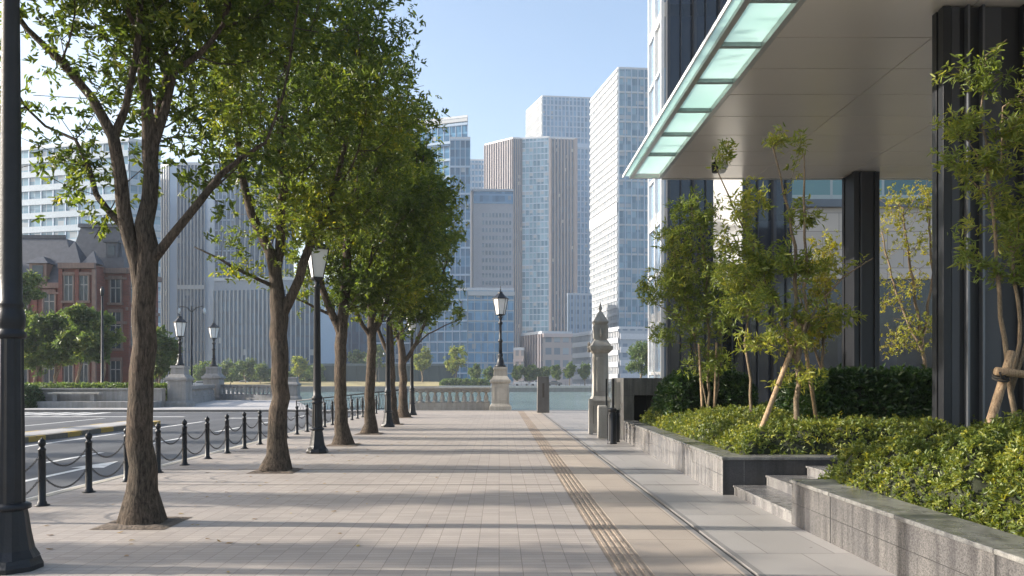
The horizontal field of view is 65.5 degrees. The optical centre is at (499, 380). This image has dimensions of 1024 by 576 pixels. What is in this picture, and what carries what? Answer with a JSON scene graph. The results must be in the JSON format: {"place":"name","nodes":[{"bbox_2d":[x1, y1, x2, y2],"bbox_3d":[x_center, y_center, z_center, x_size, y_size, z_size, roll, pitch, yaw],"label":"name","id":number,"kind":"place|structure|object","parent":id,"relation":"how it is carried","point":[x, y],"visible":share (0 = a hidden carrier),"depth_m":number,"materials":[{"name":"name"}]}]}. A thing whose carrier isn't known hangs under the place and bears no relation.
{"place":"outdoors","nodes":[
{"label":"outdoors","id":0,"kind":"place"},
{"bbox_2d":[25,400,311,409],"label":"sidewalk","id":1,"kind":"structure","parent":0,"point":[238,405],"depth_m":46.62,"materials":[{"name":"concrete"}]},
{"bbox_2d":[24,384,45,407],"bbox_3d":[-28.933,0.973,46.349,4.707,1.669,2.091,0,0,0],"label":"hedge","id":2,"kind":"object","parent":1,"relation":"on","point":[33,395],"visible":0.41,"depth_m":45.90,"materials":[{"name":"green plant"}]},
{"bbox_2d":[24,309,63,382],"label":"tree","id":3,"kind":"object","parent":1,"relation":"on","point":[33,360],"visible":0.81,"depth_m":59.56,"materials":[{"name":"green plant"}]},
{"bbox_2d":[27,310,77,383],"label":"tree","id":4,"kind":"object","parent":1,"relation":"on","point":[60,322],"visible":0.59,"depth_m":60.30,"materials":[{"name":"green plant"}]},
{"bbox_2d":[52,302,100,382],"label":"tree","id":5,"kind":"object","parent":1,"relation":"on","point":[86,340],"visible":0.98,"depth_m":58.66,"materials":[{"name":"green plant"}]},
{"bbox_2d":[24,380,166,401],"bbox_3d":[-29.275,0.897,50.471,18.138,1.805,3.704,0,0,0],"label":"planting strip","id":6,"kind":"object","parent":1,"relation":"on","point":[79,384],"visible":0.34,"depth_m":49.43,"materials":[{"name":"plant"}]},
{"bbox_2d":[75,306,126,381],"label":"tree","id":7,"kind":"object","parent":1,"relation":"on","point":[112,338],"visible":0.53,"depth_m":59.94,"materials":[{"name":"green plant"}]},
{"bbox_2d":[36,388,165,407],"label":"roadside wall","id":8,"kind":"structure","parent":1,"relation":"on","point":[112,398],"depth_m":47.35,"materials":[{"name":"grey stone"}]},
{"bbox_2d":[100,287,103,382],"bbox_3d":[-28.412,-2.550,57.000,0.520,8.300,0.495,0,0,0],"label":"lamp pole","id":9,"kind":"object","parent":1,"relation":"on","point":[102,340],"visible":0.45,"depth_m":56.93,"materials":[{"name":"metal"}]},
{"bbox_2d":[165,366,194,406],"bbox_3d":[-19.400,0.410,48.400,1.357,2.580,1.357,0,0,0],"label":"stone pedestal","id":10,"kind":"object","parent":1,"relation":"on","point":[179,379],"visible":0.97,"depth_m":47.86,"materials":[{"name":"stone"}]},
{"bbox_2d":[173,314,186,365],"bbox_3d":[-19.400,-2.575,48.400,0.821,3.390,0.794,0,0,0],"label":"pedestal lamp","id":11,"kind":"object","parent":10,"relation":"on","point":[179,322],"visible":1,"depth_m":48.26,"materials":[{"name":"metal"}]},
{"bbox_2d":[192,385,214,403],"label":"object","id":12,"kind":"object","parent":1,"relation":"on","point":[202,393],"visible":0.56,"depth_m":57.84,"materials":[{"name":"grey stone"}]},
{"bbox_2d":[221,384,271,399],"bbox_3d":[-19.775,1.025,64.250,5.846,1.350,0.425,0,0,15],"label":"balustrade","id":13,"kind":"object","parent":1,"relation":"on","point":[246,396],"visible":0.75,"depth_m":64.29,"materials":[{"name":"grey stone"}]},
{"bbox_2d":[288,377,301,401],"bbox_3d":[-16.400,0.725,63.400,1.121,1.950,1.121,0,0,0],"label":"stone pedestal","id":14,"kind":"object","parent":1,"relation":"on","point":[294,384],"visible":0.77,"depth_m":62.95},
{"bbox_2d":[25,412,361,497],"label":"road","id":15,"kind":"structure","parent":0,"point":[108,445],"depth_m":23.08,"materials":[{"name":"asphalt"}]},
{"bbox_2d":[25,420,160,442],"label":"median island","id":16,"kind":"structure","parent":15,"relation":"on","point":[35,438],"depth_m":24.66,"materials":[{"name":"concrete"}]},
{"bbox_2d":[25,421,125,435],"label":"median paving","id":17,"kind":"structure","parent":16,"relation":"on","point":[41,432],"depth_m":25.77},
{"bbox_2d":[25,413,310,498],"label":"road markings","id":18,"kind":"object","parent":15,"relation":"on","point":[102,465],"visible":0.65,"depth_m":22.83,"materials":[{"name":"paint"}]},
{"bbox_2d":[161,161,293,382],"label":"finned tower","id":19,"kind":"structure","parent":0,"point":[187,268],"depth_m":296.70,"materials":[{"name":"grey glass"}]},
{"bbox_2d":[0,411,616,575],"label":"promenade","id":20,"kind":"structure","parent":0,"point":[505,522],"depth_m":9.41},
{"bbox_2d":[0,0,43,574],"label":"street lamp","id":21,"kind":"object","parent":20,"relation":"on","point":[19,552],"visible":1,"depth_m":6.68,"materials":[{"name":"metal"}]},
{"bbox_2d":[34,437,49,506],"bbox_3d":[-5.828,1.164,10.150,0.181,0.872,0.189,0,0,0],"label":"bollard","id":22,"kind":"object","parent":20,"relation":"on","point":[42,502],"visible":1,"depth_m":10.11,"materials":[{"name":"metal"}]},
{"bbox_2d":[82,431,95,492],"bbox_3d":[-5.855,1.164,11.360,0.181,0.872,0.189,0,0,0],"label":"bollard","id":23,"kind":"object","parent":20,"relation":"on","point":[88,465],"visible":1,"depth_m":11.32,"materials":[{"name":"metal"}]},
{"bbox_2d":[89,516,190,529],"bbox_3d":[-3.980,1.581,8.900,0.800,0.030,0.800,0,0,0],"label":"tree pit","id":24,"kind":"object","parent":20,"relation":"on","point":[170,521],"visible":0.61,"depth_m":8.61,"materials":[{"name":"soil"}]},
{"bbox_2d":[0,0,376,524],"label":"street tree","id":25,"kind":"object","parent":24,"relation":"on","point":[144,31],"visible":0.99,"depth_m":8.87,"materials":[{"name":"green plant"}]},
{"bbox_2d":[155,422,163,472],"bbox_3d":[-5.903,1.164,13.780,0.181,0.872,0.189,0,0,0],"label":"bollard","id":26,"kind":"object","parent":20,"relation":"on","point":[158,441],"visible":0.93,"depth_m":13.75,"materials":[{"name":"metal"}]},
{"bbox_2d":[168,0,450,471],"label":"street tree","id":27,"kind":"object","parent":20,"relation":"on","point":[361,91],"visible":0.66,"depth_m":13.83,"materials":[{"name":"green plant"}]},
{"bbox_2d":[306,243,329,453],"bbox_3d":[-4.000,-0.820,17.500,0.484,4.840,0.484,0,0,-32],"label":"street lamp","id":28,"kind":"object","parent":20,"relation":"on","point":[317,262],"visible":0.88,"depth_m":17.42,"materials":[{"name":"metal"}]},
{"bbox_2d":[326,443,360,445],"bbox_3d":[-3.840,1.582,19.600,0.800,0.030,0.800,0,0,0],"label":"tree pit","id":29,"kind":"object","parent":20,"relation":"on","point":[356,444],"visible":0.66,"depth_m":19.28,"materials":[{"name":"soil"}]},
{"bbox_2d":[256,4,467,444],"bbox_3d":[-3.468,-3.881,19.627,5.442,10.971,4.798,0,0,0],"label":"street tree","id":30,"kind":"object","parent":29,"relation":"on","point":[361,282],"visible":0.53,"depth_m":19.39,"materials":[{"name":"green plant"}]},
{"bbox_2d":[381,310,394,426],"bbox_3d":[-3.800,-0.820,27.200,0.484,4.840,0.484,0,0,-32],"label":"street lamp","id":31,"kind":"object","parent":20,"relation":"on","point":[387,419],"visible":0.74,"depth_m":27.12,"materials":[{"name":"metal"}]},
{"bbox_2d":[314,97,462,433],"bbox_3d":[-3.594,-3.447,23.938,4.489,10.173,4.657,0,0,36],"label":"street tree","id":32,"kind":"object","parent":20,"relation":"on","point":[424,153],"visible":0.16,"depth_m":23.62,"materials":[{"name":"green plant"}]},
{"bbox_2d":[327,158,466,423],"bbox_3d":[-3.826,-3.480,28.929,5.498,10.225,4.849,0,0,0],"label":"street tree","id":33,"kind":"object","parent":20,"relation":"on","point":[420,318],"visible":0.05,"depth_m":28.57,"materials":[{"name":"green plant"}]},
{"bbox_2d":[406,318,416,414],"bbox_3d":[-4.000,-0.820,36.500,0.484,4.840,0.484,0,0,-32],"label":"street lamp","id":34,"kind":"object","parent":20,"relation":"on","point":[411,410],"visible":0.73,"depth_m":36.42,"materials":[{"name":"metal"}]},
{"bbox_2d":[161,469,669,469],"bbox_3d":[-1.550,1.598,19.186,9.200,0.004,14.072,0,0,0],"label":"expansion joint","id":35,"kind":"object","parent":20,"relation":"on","point":[401,469],"visible":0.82,"depth_m":14.25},
{"bbox_2d":[376,158,469,417],"bbox_3d":[-3.973,-4.219,34.066,5.461,11.714,5.341,0,0,0],"label":"street tree","id":36,"kind":"object","parent":20,"relation":"on","point":[403,359],"visible":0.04,"depth_m":33.89,"materials":[{"name":"green plant"}]},
{"bbox_2d":[0,0,647,278],"label":"sky","id":37,"kind":"structure","parent":0,"point":[488,61],"materials":[{"name":"blue"}]},
{"bbox_2d":[224,382,450,385],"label":"grass bank","id":38,"kind":"structure","parent":0,"point":[363,383],"depth_m":220.07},
{"bbox_2d":[190,371,326,382],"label":"shrub bank","id":39,"kind":"object","parent":38,"relation":"on","point":[305,376],"visible":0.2,"depth_m":232.15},
{"bbox_2d":[252,361,270,383],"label":"tree","id":40,"kind":"object","parent":38,"relation":"on","point":[263,371],"visible":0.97,"depth_m":218.80,"materials":[{"name":"green plant"}]},
{"bbox_2d":[290,355,309,381],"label":"tree","id":41,"kind":"object","parent":38,"relation":"on","point":[299,367],"visible":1,"depth_m":224.50,"materials":[{"name":"green plant"}]},
{"bbox_2d":[289,363,455,381],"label":"hedge","id":42,"kind":"object","parent":38,"relation":"on","point":[433,372],"visible":0.23,"depth_m":244.00,"materials":[{"name":"plant"}]},
{"bbox_2d":[413,346,433,381],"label":"tree","id":43,"kind":"object","parent":38,"relation":"on","point":[424,361],"visible":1,"depth_m":227.67,"materials":[{"name":"green plant"}]},
{"bbox_2d":[443,345,467,377],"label":"tree","id":44,"kind":"object","parent":38,"relation":"on","point":[451,363],"visible":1,"depth_m":225.20,"materials":[{"name":"green plant"}]},
{"bbox_2d":[439,377,490,385],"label":"shrub bank","id":45,"kind":"object","parent":38,"relation":"on","point":[457,381],"visible":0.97,"depth_m":217.09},
{"bbox_2d":[336,304,421,362],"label":"navy block","id":46,"kind":"structure","parent":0,"point":[356,337],"depth_m":306.83,"materials":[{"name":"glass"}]},
{"bbox_2d":[243,392,591,409],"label":"river","id":47,"kind":"structure","parent":0,"point":[557,400],"depth_m":134.67,"materials":[{"name":"liquid"}]},
{"bbox_2d":[413,115,467,287],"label":"blue glass tower","id":48,"kind":"structure","parent":0,"point":[456,126],"depth_m":362.82,"materials":[{"name":"glass"}]},
{"bbox_2d":[300,384,591,387],"bbox_3d":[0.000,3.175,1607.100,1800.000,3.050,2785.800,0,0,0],"label":"ground","id":49,"kind":"structure","parent":0,"point":[428,386],"depth_m":214.20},
{"bbox_2d":[21,138,160,379],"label":"building","id":50,"kind":"structure","parent":49,"relation":"on","point":[63,218],"depth_m":250.05,"materials":[{"name":"white concrete"}]},
{"bbox_2d":[218,358,246,383],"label":"tree","id":51,"kind":"object","parent":49,"relation":"on","point":[230,369],"visible":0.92,"depth_m":214.22,"materials":[{"name":"green plant"}]},
{"bbox_2d":[213,276,335,370],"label":"finned podium","id":52,"kind":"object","parent":49,"relation":"on","point":[241,314],"visible":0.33,"depth_m":259.87,"materials":[{"name":"grey concrete"}]},
{"bbox_2d":[450,137,469,287],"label":"blue tower annex","id":53,"kind":"object","parent":49,"relation":"on","point":[459,158],"visible":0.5,"depth_m":344.70,"materials":[{"name":"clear glass"}]},
{"bbox_2d":[422,288,513,384],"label":"glass midrise","id":54,"kind":"structure","parent":49,"relation":"on","point":[475,333],"depth_m":296.19,"materials":[{"name":"blue glass"}]},
{"bbox_2d":[470,159,483,190],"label":"grey office block","id":55,"kind":"structure","parent":49,"relation":"on","point":[476,173],"depth_m":499.40,"materials":[{"name":"blue glass"}]},
{"bbox_2d":[470,189,512,287],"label":"stone tower","id":56,"kind":"structure","parent":0,"point":[491,238],"depth_m":380.45,"materials":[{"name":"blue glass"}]},
{"bbox_2d":[484,136,576,347],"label":"striped tower","id":57,"kind":"structure","parent":0,"point":[538,175],"depth_m":477.87,"materials":[{"name":"blue glass"}]},
{"bbox_2d":[520,330,572,384],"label":"building","id":58,"kind":"structure","parent":0,"point":[547,348],"depth_m":286.11,"materials":[{"name":"stone"}]},
{"bbox_2d":[526,95,591,292],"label":"tallest tower","id":59,"kind":"structure","parent":0,"point":[559,116],"depth_m":570.62,"materials":[{"name":"blue glass"}]},
{"bbox_2d":[567,293,591,332],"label":"lilac block","id":60,"kind":"structure","parent":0,"point":[579,312],"depth_m":400.62,"materials":[{"name":"glass"}]},
{"bbox_2d":[587,302,612,432],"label":"carved pillar","id":61,"kind":"structure","parent":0,"point":[600,347],"depth_m":24.17,"materials":[{"name":"stone"}]},
{"bbox_2d":[572,326,647,383],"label":"podium building","id":62,"kind":"structure","parent":0,"point":[621,339],"depth_m":332.79,"materials":[{"name":"concrete"}]},
{"bbox_2d":[589,67,647,329],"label":"white tower","id":63,"kind":"structure","parent":0,"point":[618,224],"depth_m":401.00,"materials":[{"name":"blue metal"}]},
{"bbox_2d":[524,411,746,575],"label":"beige paving","id":64,"kind":"structure","parent":0,"point":[661,541],"depth_m":9.08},
{"bbox_2d":[518,411,653,575],"bbox_3d":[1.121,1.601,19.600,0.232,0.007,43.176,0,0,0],"label":"tactile paving","id":65,"kind":"structure","parent":64,"relation":"on","point":[631,563],"depth_m":9.13,"materials":[{"name":"tile"}]},
{"bbox_2d":[612,378,661,440],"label":"entrance block","id":66,"kind":"structure","parent":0,"point":[633,399],"depth_m":21.00,"materials":[{"name":"stone"}]},
{"bbox_2d":[648,0,791,403],"bbox_3d":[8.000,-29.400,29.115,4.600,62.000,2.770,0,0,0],"label":"dark office tower","id":67,"kind":"structure","parent":0,"point":[678,31],"depth_m":28.00,"materials":[{"name":"glass"}]},
{"bbox_2d":[545,411,895,575],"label":"grey paving","id":68,"kind":"structure","parent":0,"point":[767,543],"depth_m":9.01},
{"bbox_2d":[537,377,548,412],"bbox_3d":[2.170,0.710,39.296,0.600,1.780,0.507,0,0,0],"label":"stone post","id":69,"kind":"object","parent":68,"relation":"on","point":[542,394],"visible":1,"depth_m":39.06,"materials":[{"name":"stone"}]},
{"bbox_2d":[597,405,607,437],"bbox_3d":[2.856,1.150,22.000,0.262,0.900,0.250,0,0,0],"label":"stone bollard","id":70,"kind":"object","parent":68,"relation":"on","point":[602,412],"visible":0.94,"depth_m":21.88,"materials":[{"name":"stone"}]},
{"bbox_2d":[607,408,616,443],"bbox_3d":[2.840,1.150,20.000,0.246,0.900,0.246,0,0,0],"label":"metal bollard","id":71,"kind":"object","parent":68,"relation":"on","point":[612,426],"visible":1,"depth_m":19.91,"materials":[{"name":"metal"}]},
{"bbox_2d":[624,421,838,494],"bbox_3d":[6.000,1.345,16.040,5.800,0.550,9.920,0,0,0],"label":"granite planter","id":72,"kind":"object","parent":68,"relation":"on","point":[720,471],"visible":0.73,"depth_m":11.74,"materials":[{"name":"stone"}]},
{"bbox_2d":[635,184,741,407],"bbox_3d":[4.208,-1.599,18.051,2.402,5.606,2.037,0,0,-30],"label":"young tree","id":73,"kind":"object","parent":72,"relation":"on","point":[682,282],"visible":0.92,"depth_m":17.88,"materials":[{"name":"green plant"}]},
{"bbox_2d":[650,368,759,420],"bbox_3d":[4.968,0.502,19.210,2.606,1.681,2.548,0,0,0],"label":"hedge","id":74,"kind":"object","parent":72,"relation":"in","point":[675,392],"visible":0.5,"depth_m":18.33,"materials":[{"name":"green plant"}]},
{"bbox_2d":[701,249,791,411],"bbox_3d":[4.826,-0.699,15.574,1.867,3.809,1.278,0,0,0],"label":"young tree","id":75,"kind":"object","parent":72,"relation":"on","point":[735,286],"visible":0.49,"depth_m":15.48,"materials":[{"name":"green plant"}]},
{"bbox_2d":[760,302,811,430],"bbox_3d":[4.408,-0.021,12.474,1.324,2.465,0.085,0,0,-26],"label":"prop pole","id":76,"kind":"object","parent":72,"relation":"on","point":[776,387],"visible":0.56,"depth_m":12.43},
{"bbox_2d":[706,122,872,425],"bbox_3d":[4.601,-1.426,12.609,2.536,5.260,1.184,0,0,0],"label":"young tree","id":77,"kind":"object","parent":72,"relation":"on","point":[765,265],"visible":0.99,"depth_m":12.52,"materials":[{"name":"green plant"}]},
{"bbox_2d":[639,399,981,454],"bbox_3d":[6.079,0.864,16.165,5.418,0.914,9.602,0,0,0],"label":"hedge","id":78,"kind":"object","parent":72,"relation":"in","point":[735,429],"visible":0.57,"depth_m":12.08,"materials":[{"name":"green plant"}]},
{"bbox_2d":[772,362,931,422],"bbox_3d":[7.708,0.502,14.615,5.097,1.676,2.580,0,0,0],"label":"hedge","id":79,"kind":"object","parent":72,"relation":"in","point":[900,391],"visible":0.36,"depth_m":13.72,"materials":[{"name":"green plant"}]},
{"bbox_2d":[733,466,833,522],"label":"steps","id":80,"kind":"structure","parent":68,"relation":"on","point":[773,496],"depth_m":10.37,"materials":[{"name":"stone"}]},
{"bbox_2d":[789,479,1023,575],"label":"granite planter","id":81,"kind":"object","parent":68,"relation":"on","point":[896,537],"visible":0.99,"depth_m":6.53,"materials":[{"name":"stone"}]},
{"bbox_2d":[818,410,1023,536],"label":"hedge","id":82,"kind":"object","parent":81,"relation":"in","point":[974,473],"visible":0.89,"depth_m":7.37,"materials":[{"name":"green plant"}]},
{"bbox_2d":[927,39,1023,415],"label":"young tree","id":83,"kind":"object","parent":81,"relation":"on","point":[1013,219],"visible":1,"depth_m":9.58,"materials":[{"name":"green plant"}]},
{"bbox_2d":[986,350,1015,427],"bbox_3d":[5.891,0.240,9.424,0.664,1.200,0.110,0,0,-26],"label":"prop pole","id":84,"kind":"object","parent":83,"relation":"attached to","point":[996,400],"visible":0.58,"depth_m":9.41,"materials":[{"name":"wood"}]},
{"bbox_2d":[713,180,744,323],"bbox_3d":[6.581,-3.800,22.777,0.837,4.400,0.368,0,0,32],"label":"banner sign","id":85,"kind":"object","parent":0,"point":[731,186],"visible":0.18,"depth_m":22.66,"materials":[{"name":"grey metal"}]},
{"bbox_2d":[792,180,931,371],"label":"beige building","id":86,"kind":"structure","parent":0,"point":[826,195],"depth_m":37.04,"materials":[{"name":"concrete"}]},
{"bbox_2d":[792,180,931,198],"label":"ribbon windows","id":87,"kind":"structure","parent":86,"relation":"in","point":[818,189],"depth_m":37.04,"materials":[{"name":"glass"}]},
{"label":"embankment","id":88,"kind":"structure","parent":0,"visible":0},
{"bbox_2d":[23,269,49,330],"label":"tree","id":89,"kind":"object","parent":88,"relation":"on","point":[31,280],"visible":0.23,"depth_m":65.61,"materials":[{"name":"green plant"}]},
{"bbox_2d":[22,217,161,383],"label":"brick building","id":90,"kind":"structure","parent":88,"relation":"on","point":[85,267],"depth_m":75.08,"materials":[{"name":"brick"}]},
{"bbox_2d":[40,289,56,316],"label":"window","id":91,"kind":"structure","parent":90,"relation":"in","point":[50,302],"depth_m":74.97,"materials":[{"name":"glass"}]},
{"bbox_2d":[61,274,74,302],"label":"window","id":92,"kind":"structure","parent":90,"relation":"in","point":[68,279],"depth_m":73.13,"materials":[{"name":"glass"}]},
{"bbox_2d":[76,274,90,302],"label":"window","id":93,"kind":"structure","parent":90,"relation":"in","point":[84,279],"depth_m":73.13,"materials":[{"name":"glass"}]},
{"bbox_2d":[107,276,122,304],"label":"window","id":94,"kind":"structure","parent":90,"relation":"in","point":[115,287],"depth_m":75.14,"materials":[{"name":"glass"}]},
{"bbox_2d":[108,357,122,383],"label":"window","id":95,"kind":"structure","parent":90,"relation":"in","point":[115,369],"depth_m":75.17,"materials":[{"name":"glass"}]},
{"bbox_2d":[108,309,123,350],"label":"window","id":96,"kind":"structure","parent":90,"relation":"in","point":[118,313],"depth_m":75.14,"materials":[{"name":"glass"}]},
{"bbox_2d":[25,410,309,411],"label":"kerb","id":97,"kind":"structure","parent":88,"relation":"on","point":[156,410],"depth_m":43.00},
{"bbox_2d":[154,325,183,382],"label":"tree","id":98,"kind":"object","parent":88,"relation":"on","point":[167,353],"visible":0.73,"depth_m":71.20,"materials":[{"name":"green plant"}]},
{"bbox_2d":[26,411,377,501],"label":"kerb","id":99,"kind":"structure","parent":88,"relation":"on","point":[83,485],"depth_m":13.04,"materials":[{"name":"stone"}]},
{"bbox_2d":[201,367,225,399],"bbox_3d":[-23.300,0.300,65.000,1.593,2.800,1.593,0,0,0],"label":"stone pedestal","id":100,"kind":"object","parent":88,"relation":"on","point":[215,376],"visible":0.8,"depth_m":64.37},
{"bbox_2d":[296,389,407,409],"bbox_3d":[-8.050,1.488,43.277,6.358,2.086,0.070,0,0,10],"label":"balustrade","id":101,"kind":"object","parent":88,"relation":"on","point":[378,392],"visible":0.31,"depth_m":43.25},
{"bbox_2d":[225,388,591,391],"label":"quay wall","id":102,"kind":"structure","parent":88,"relation":"on","point":[510,389],"depth_m":213.10,"materials":[{"name":"stone"}]},
{"bbox_2d":[308,410,587,412],"bbox_3d":[-2.175,1.673,41.925,15.450,0.170,1.250,0,0,0],"label":"quay edge","id":103,"kind":"object","parent":88,"relation":"on","point":[349,411],"visible":0.15,"depth_m":41.69,"materials":[{"name":"grey stone"}]},
{"bbox_2d":[409,387,489,409],"bbox_3d":[-2.625,1.040,42.300,4.255,1.320,0.425,0,0,-3],"label":"balustrade","id":104,"kind":"object","parent":103,"relation":"on","point":[449,404],"visible":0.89,"depth_m":42.15,"materials":[{"name":"stone"}]},
{"bbox_2d":[489,367,510,409],"bbox_3d":[0.070,0.500,42.400,1.156,2.400,1.156,0,0,0],"label":"stone pedestal","id":105,"kind":"object","parent":103,"relation":"on","point":[500,380],"visible":0.96,"depth_m":41.94,"materials":[{"name":"stone"}]},
{"bbox_2d":[492,285,507,366],"bbox_3d":[0.070,-2.895,42.400,0.912,4.390,0.882,0,0,0],"label":"pedestal lamp","id":106,"kind":"object","parent":105,"relation":"on","point":[500,300],"visible":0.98,"depth_m":42.27,"materials":[{"name":"metal"}]},
{"bbox_2d":[625,340,647,377],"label":"tree","id":107,"kind":"object","parent":88,"relation":"on","point":[639,352],"visible":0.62,"depth_m":148.59,"materials":[{"name":"green plant"}]},
{"bbox_2d":[541,413,766,575],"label":"drain kerb","id":108,"kind":"structure","parent":88,"relation":"on","point":[751,568],"depth_m":9.07,"materials":[{"name":"metal"}]},
{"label":"terrace ground","id":109,"kind":"structure","parent":0,"visible":0},
{"bbox_2d":[786,228,841,368],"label":"yellow tree","id":110,"kind":"object","parent":109,"relation":"on","point":[827,282],"visible":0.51,"depth_m":23.41,"materials":[{"name":"green plant"}]},
{"bbox_2d":[842,171,879,370],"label":"clad pier","id":111,"kind":"structure","parent":109,"relation":"on","point":[861,235],"depth_m":21.24,"materials":[{"name":"metal"}]},
{"bbox_2d":[880,180,931,367],"bbox_3d":[13.076,-2.552,25.581,2.582,8.313,2.026,0,0,0],"label":"yellow tree","id":112,"kind":"object","parent":109,"relation":"on","point":[919,322],"visible":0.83,"depth_m":25.47,"materials":[{"name":"green plant"}]},
{"bbox_2d":[932,4,1023,427],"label":"clad pier","id":113,"kind":"structure","parent":109,"relation":"on","point":[967,352],"depth_m":11.86,"materials":[{"name":"metal"}]},
{"bbox_2d":[622,0,1023,179],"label":"canopy","id":114,"kind":"object","parent":113,"relation":"on","point":[847,84],"visible":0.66,"depth_m":15.61,"materials":[{"name":"metal"}]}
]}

